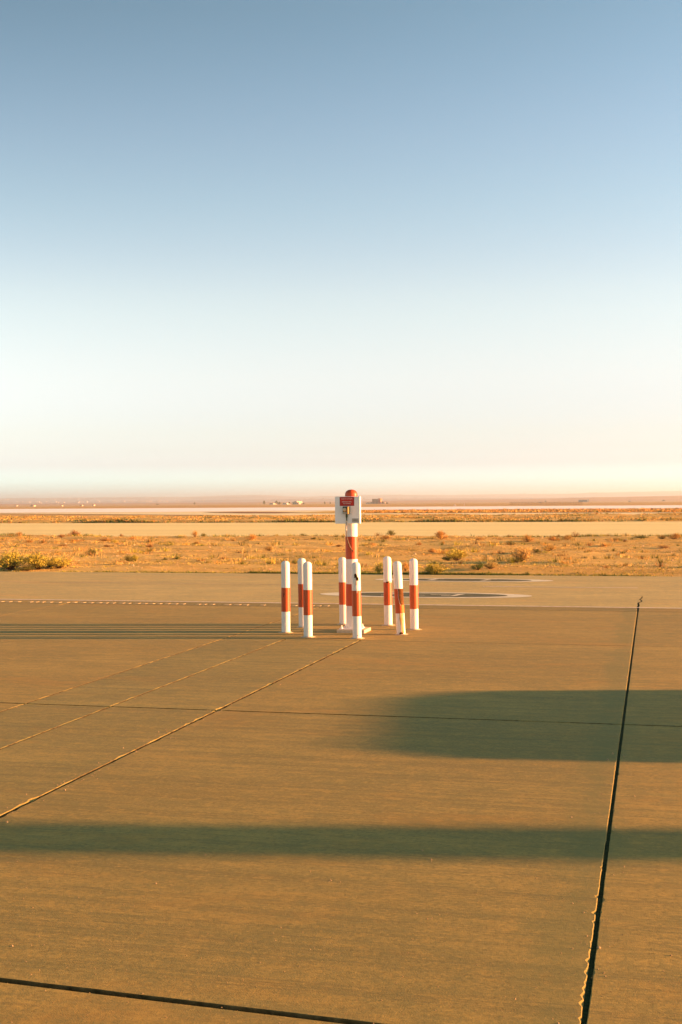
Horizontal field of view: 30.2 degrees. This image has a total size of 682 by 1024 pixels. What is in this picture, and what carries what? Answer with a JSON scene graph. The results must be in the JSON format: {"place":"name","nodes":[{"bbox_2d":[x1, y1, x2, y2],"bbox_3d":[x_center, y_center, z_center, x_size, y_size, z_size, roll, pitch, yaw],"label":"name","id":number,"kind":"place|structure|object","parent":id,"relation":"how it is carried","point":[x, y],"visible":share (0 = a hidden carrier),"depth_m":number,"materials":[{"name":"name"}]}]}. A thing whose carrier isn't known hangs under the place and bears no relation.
{"place":"outdoors","nodes":[
{"label":"outdoors","id":0,"kind":"place"},
{"bbox_2d":[214,512,305,512],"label":"scrub island","id":1,"kind":"structure","parent":0,"point":[259,512],"depth_m":228.74,"materials":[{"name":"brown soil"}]},
{"bbox_2d":[0,496,641,503],"bbox_3d":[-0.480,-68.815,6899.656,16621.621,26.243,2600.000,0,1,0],"label":"hills","id":2,"kind":"structure","parent":0,"point":[274,500],"depth_m":6395.13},
{"bbox_2d":[0,493,549,502],"bbox_3d":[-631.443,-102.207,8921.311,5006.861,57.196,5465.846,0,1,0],"label":"distant town","id":3,"kind":"object","parent":2,"relation":"on","point":[224,500],"visible":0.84,"depth_m":7388.63},
{"bbox_2d":[0,600,681,1023],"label":"apron","id":4,"kind":"object","parent":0,"point":[390,732],"visible":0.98,"depth_m":8.80,"materials":[{"name":"concrete"}]},
{"bbox_2d":[0,601,329,605],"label":"raised sealant dashes","id":5,"kind":"object","parent":4,"relation":"on","point":[149,603],"visible":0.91,"depth_m":27.16,"materials":[{"name":"black rubber"}]},
{"bbox_2d":[278,561,292,632],"bbox_3d":[-0.920,1.430,21.030,0.256,1.235,0.239,0,1,0],"label":"bollard","id":6,"kind":"object","parent":4,"relation":"on","point":[285,588],"visible":0.94,"depth_m":20.97,"materials":[{"name":"white metal"}]},
{"bbox_2d":[297,558,305,627],"bbox_3d":[-0.669,1.418,21.894,0.256,1.240,0.239,-1,1,0],"label":"bollard","id":7,"kind":"object","parent":4,"relation":"on","point":[301,561],"visible":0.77,"depth_m":21.83,"materials":[{"name":"white metal"}]},
{"bbox_2d":[302,562,314,637],"bbox_3d":[-0.534,1.425,20.310,0.256,1.256,0.239,-1,1,0],"label":"bollard","id":8,"kind":"object","parent":4,"relation":"on","point":[307,595],"visible":0.94,"depth_m":20.25,"materials":[{"name":"white metal"}]},
{"bbox_2d":[338,557,345,624],"bbox_3d":[0.035,1.413,22.379,0.256,1.230,0.239,-1,1,0],"label":"bollard","id":9,"kind":"object","parent":4,"relation":"on","point":[342,587],"visible":0.81,"depth_m":22.31,"materials":[{"name":"white metal"}]},
{"bbox_2d":[6,608,680,1023],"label":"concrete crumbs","id":10,"kind":"object","parent":4,"relation":"on","point":[324,770],"visible":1,"depth_m":8.87,"materials":[{"name":"beige concrete"}]},
{"bbox_2d":[335,490,370,632],"bbox_3d":[0.189,0.816,21.081,0.500,2.383,0.536,0,1,14],"label":"shutdown post","id":11,"kind":"object","parent":4,"relation":"on","point":[348,510],"visible":0.96,"depth_m":21.00,"materials":[{"name":"metal"}]},
{"bbox_2d":[350,562,363,638],"bbox_3d":[0.247,1.421,20.060,0.256,1.256,0.239,-1,1,0],"label":"bollard","id":12,"kind":"object","parent":4,"relation":"on","point":[356,600],"visible":0.98,"depth_m":20.00,"materials":[{"name":"white metal"}]},
{"bbox_2d":[382,556,393,625],"bbox_3d":[0.819,1.400,22.117,0.257,1.250,0.239,-1,1,0],"label":"bollard","id":13,"kind":"object","parent":4,"relation":"on","point":[387,581],"visible":0.99,"depth_m":22.05,"materials":[{"name":"white metal"}]},
{"bbox_2d":[393,561,406,634],"bbox_3d":[0.947,1.420,20.578,0.257,1.240,0.239,-3,1,0],"label":"bollard","id":14,"kind":"object","parent":4,"relation":"on","point":[398,597],"visible":0.98,"depth_m":20.52,"materials":[{"name":"white metal"}]},
{"bbox_2d":[407,558,420,629],"bbox_3d":[1.233,1.407,21.361,0.256,1.245,0.239,-1,1,0],"label":"bollard","id":15,"kind":"object","parent":4,"relation":"on","point":[413,581],"visible":0.99,"depth_m":21.30,"materials":[{"name":"white metal"}]},
{"bbox_2d":[0,571,681,608],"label":"taxi lane","id":16,"kind":"structure","parent":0,"point":[660,592],"depth_m":31.35,"materials":[{"name":"concrete"}]},
{"bbox_2d":[70,582,297,584],"bbox_3d":[-25.408,2.006,38.920,52.000,0.001,0.099,0,1,14],"label":"white guide line","id":17,"kind":"object","parent":16,"relation":"on","point":[173,583],"visible":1,"depth_m":33.70,"materials":[{"name":"paint"}]},
{"bbox_2d":[13,599,653,607],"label":"white edge line","id":18,"kind":"object","parent":16,"relation":"on","point":[336,603],"visible":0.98,"depth_m":26.84,"materials":[{"name":"paint"}]},
{"bbox_2d":[321,592,530,597],"bbox_3d":[1.913,1.904,29.091,4.939,0.008,1.720,0,1,13],"label":"painted surface sign","id":19,"kind":"object","parent":16,"relation":"on","point":[439,595],"visible":0.73,"depth_m":28.93,"materials":[{"name":"white paint"}]},
{"bbox_2d":[375,578,552,581],"bbox_3d":[3.313,1.844,34.348,4.880,0.008,1.400,0,1,15],"label":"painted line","id":20,"kind":"object","parent":16,"relation":"on","point":[471,580],"visible":0.85,"depth_m":34.23,"materials":[{"name":"white paint"}]},
{"bbox_2d":[0,535,681,576],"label":"dry verge","id":21,"kind":"structure","parent":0,"point":[185,567],"depth_m":49.34,"materials":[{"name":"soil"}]},
{"bbox_2d":[0,546,25,569],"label":"bush","id":22,"kind":"object","parent":21,"relation":"on","point":[11,563],"visible":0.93,"depth_m":40.69,"materials":[{"name":"plant"}]},
{"bbox_2d":[15,564,35,570],"bbox_3d":[-10.156,1.770,40.440,0.864,0.277,0.835,0,1,11],"label":"bush","id":23,"kind":"object","parent":21,"relation":"on","point":[28,567],"visible":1,"depth_m":40.40,"materials":[{"name":"brown plant"}]},
{"bbox_2d":[20,551,56,569],"bbox_3d":[-9.876,1.553,40.980,1.275,0.671,1.514,0,1,10],"label":"bush","id":24,"kind":"object","parent":21,"relation":"on","point":[37,561],"visible":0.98,"depth_m":40.74,"materials":[{"name":"plant"}]},
{"bbox_2d":[46,557,70,567],"bbox_3d":[-9.169,1.639,41.088,0.941,0.420,1.131,0,1,3],"label":"bush","id":25,"kind":"object","parent":21,"relation":"on","point":[57,563],"visible":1,"depth_m":41.03,"materials":[{"name":"plant"}]},
{"bbox_2d":[62,556,79,565],"bbox_3d":[-9.108,1.657,42.130,0.813,0.375,0.786,-1,1,-21],"label":"bush","id":26,"kind":"object","parent":21,"relation":"on","point":[69,559],"visible":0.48,"depth_m":42.12,"materials":[{"name":"plant"}]},
{"bbox_2d":[68,530,80,535],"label":"bush","id":27,"kind":"object","parent":21,"relation":"on","point":[74,532],"visible":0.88,"depth_m":79.75,"materials":[{"name":"brown plant"}]},
{"bbox_2d":[95,538,112,541],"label":"bush","id":28,"kind":"object","parent":21,"relation":"on","point":[103,539],"visible":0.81,"depth_m":66.97,"materials":[{"name":"brown plant"}]},
{"bbox_2d":[120,554,136,560],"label":"bush","id":29,"kind":"object","parent":21,"relation":"on","point":[128,558],"visible":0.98,"depth_m":45.67,"materials":[{"name":"brown plant"}]},
{"bbox_2d":[245,534,255,539],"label":"bush","id":30,"kind":"object","parent":21,"relation":"on","point":[252,537],"visible":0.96,"depth_m":70.29,"materials":[{"name":"brown plant"}]},
{"bbox_2d":[262,545,275,550],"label":"bush","id":31,"kind":"object","parent":21,"relation":"on","point":[268,548],"visible":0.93,"depth_m":52.99,"materials":[{"name":"plant"}]},
{"bbox_2d":[0,535,673,574],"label":"pebbles","id":32,"kind":"object","parent":21,"relation":"on","point":[365,557],"visible":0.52,"depth_m":48.11,"materials":[{"name":"brown stone"}]},
{"bbox_2d":[6,570,671,575],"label":"dry grass","id":33,"kind":"structure","parent":21,"relation":"on","point":[419,573],"depth_m":37.18,"materials":[{"name":"plant"}]},
{"bbox_2d":[0,532,680,567],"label":"scrub","id":34,"kind":"object","parent":21,"relation":"on","point":[365,544],"visible":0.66,"depth_m":52.42,"materials":[{"name":"plant"}]},
{"bbox_2d":[373,564,382,572],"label":"bush","id":35,"kind":"object","parent":21,"relation":"on","point":[377,569],"visible":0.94,"depth_m":37.92,"materials":[{"name":"green plant"}]},
{"bbox_2d":[386,529,395,534],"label":"bush","id":36,"kind":"object","parent":21,"relation":"on","point":[390,532],"visible":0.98,"depth_m":72.43,"materials":[{"name":"brown plant"}]},
{"bbox_2d":[402,562,408,570],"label":"bush","id":37,"kind":"object","parent":21,"relation":"on","point":[404,566],"visible":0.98,"depth_m":38.53,"materials":[{"name":"brown plant"}]},
{"bbox_2d":[420,563,447,572],"bbox_3d":[2.797,1.663,37.079,0.728,0.410,0.874,-1,1,-39],"label":"bush","id":38,"kind":"object","parent":21,"relation":"on","point":[431,568],"visible":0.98,"depth_m":37.02,"materials":[{"name":"plant"}]},
{"bbox_2d":[434,530,449,538],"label":"bush","id":39,"kind":"object","parent":21,"relation":"on","point":[440,535],"visible":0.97,"depth_m":66.61,"materials":[{"name":"brown plant"}]},
{"bbox_2d":[439,555,455,560],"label":"bush","id":40,"kind":"object","parent":21,"relation":"on","point":[447,558],"visible":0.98,"depth_m":44.04,"materials":[{"name":"green plant"}]},
{"bbox_2d":[443,547,470,560],"bbox_3d":[3.989,1.466,44.024,1.073,0.524,0.892,-1,1,-13],"label":"bush","id":41,"kind":"object","parent":21,"relation":"on","point":[458,554],"visible":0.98,"depth_m":43.97,"materials":[{"name":"plant"}]},
{"bbox_2d":[470,560,483,569],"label":"bush","id":42,"kind":"object","parent":21,"relation":"on","point":[478,567],"visible":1,"depth_m":37.98,"materials":[{"name":"green plant"}]},
{"bbox_2d":[483,560,500,568],"bbox_3d":[4.525,1.603,38.431,0.695,0.294,0.578,0,1,5],"label":"bush","id":43,"kind":"object","parent":21,"relation":"on","point":[490,565],"visible":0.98,"depth_m":38.41,"materials":[{"name":"plant"}]},
{"bbox_2d":[510,557,524,562],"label":"bush","id":44,"kind":"object","parent":21,"relation":"on","point":[518,560],"visible":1,"depth_m":42.57,"materials":[{"name":"brown plant"}]},
{"bbox_2d":[510,547,534,560],"bbox_3d":[6.085,1.404,42.843,0.977,0.620,0.812,-1,1,-20],"label":"bush","id":45,"kind":"object","parent":21,"relation":"on","point":[523,554],"visible":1,"depth_m":42.78,"materials":[{"name":"plant"}]},
{"bbox_2d":[520,535,533,541],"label":"bush","id":46,"kind":"object","parent":21,"relation":"on","point":[528,539],"visible":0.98,"depth_m":61.36,"materials":[{"name":"brown plant"}]},
{"bbox_2d":[540,543,557,550],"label":"bush","id":47,"kind":"object","parent":21,"relation":"on","point":[548,547],"visible":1,"depth_m":47.61,"materials":[{"name":"plant"}]},
{"bbox_2d":[548,536,563,540],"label":"bush","id":48,"kind":"object","parent":21,"relation":"on","point":[553,538],"visible":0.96,"depth_m":62.27,"materials":[{"name":"brown plant"}]},
{"bbox_2d":[666,533,680,538],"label":"bush","id":49,"kind":"object","parent":21,"relation":"on","point":[675,535],"visible":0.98,"depth_m":64.15,"materials":[{"name":"brown plant"}]},
{"bbox_2d":[0,521,681,536],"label":"taxiway","id":50,"kind":"structure","parent":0,"point":[501,529],"depth_m":96.98,"materials":[{"name":"beige concrete"}]},
{"bbox_2d":[0,501,681,606],"bbox_3d":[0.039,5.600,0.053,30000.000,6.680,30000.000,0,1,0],"label":"ground","id":51,"kind":"structure","parent":0,"point":[435,504],"depth_m":742.70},
{"bbox_2d":[366,498,385,503],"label":"building","id":52,"kind":"structure","parent":51,"relation":"on","point":[377,501],"depth_m":1999.57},
{"bbox_2d":[515,502,578,504],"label":"fence","id":53,"kind":"object","parent":51,"relation":"on","point":[546,503],"visible":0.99,"depth_m":418.50,"materials":[{"name":"metal"}]},
{"bbox_2d":[0,513,681,522],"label":"dry verge","id":54,"kind":"structure","parent":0,"point":[387,519],"depth_m":139.61,"materials":[{"name":"soil"}]},
{"bbox_2d":[0,512,681,522],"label":"dry scrub","id":55,"kind":"object","parent":54,"relation":"on","point":[329,515],"visible":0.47,"depth_m":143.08,"materials":[{"name":"plant"}]},
{"bbox_2d":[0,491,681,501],"bbox_3d":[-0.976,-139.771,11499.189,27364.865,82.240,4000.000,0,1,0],"label":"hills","id":56,"kind":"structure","parent":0,"point":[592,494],"depth_m":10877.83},
{"bbox_2d":[0,505,681,512],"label":"runway","id":57,"kind":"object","parent":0,"point":[278,509],"visible":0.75,"depth_m":319.22,"materials":[{"name":"grey asphalt"}]},
{"bbox_2d":[0,508,681,514],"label":"runway shoulder","id":58,"kind":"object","parent":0,"point":[199,513],"visible":0.5,"depth_m":212.24},
{"bbox_2d":[0,496,681,504],"bbox_3d":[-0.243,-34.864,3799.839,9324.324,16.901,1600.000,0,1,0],"label":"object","id":59,"kind":"structure","parent":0,"point":[660,498],"depth_m":3580.56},
{"bbox_2d":[0,0,681,497],"label":"sky","id":60,"kind":"structure","parent":0,"point":[297,248],"materials":[{"name":"blue"}]},
{"bbox_2d":[2,532,681,536],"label":"dry grass","id":61,"kind":"structure","parent":0,"point":[508,535],"depth_m":72.95,"materials":[{"name":"plant"}]},
{"bbox_2d":[303,508,671,512],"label":"scrub island","id":62,"kind":"structure","parent":0,"point":[451,512],"depth_m":219.23,"materials":[{"name":"plant"}]},
{"bbox_2d":[361,507,681,512],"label":"dry scrub","id":63,"kind":"object","parent":62,"relation":"on","point":[676,509],"visible":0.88,"depth_m":217.19,"materials":[{"name":"plant"}]}
]}

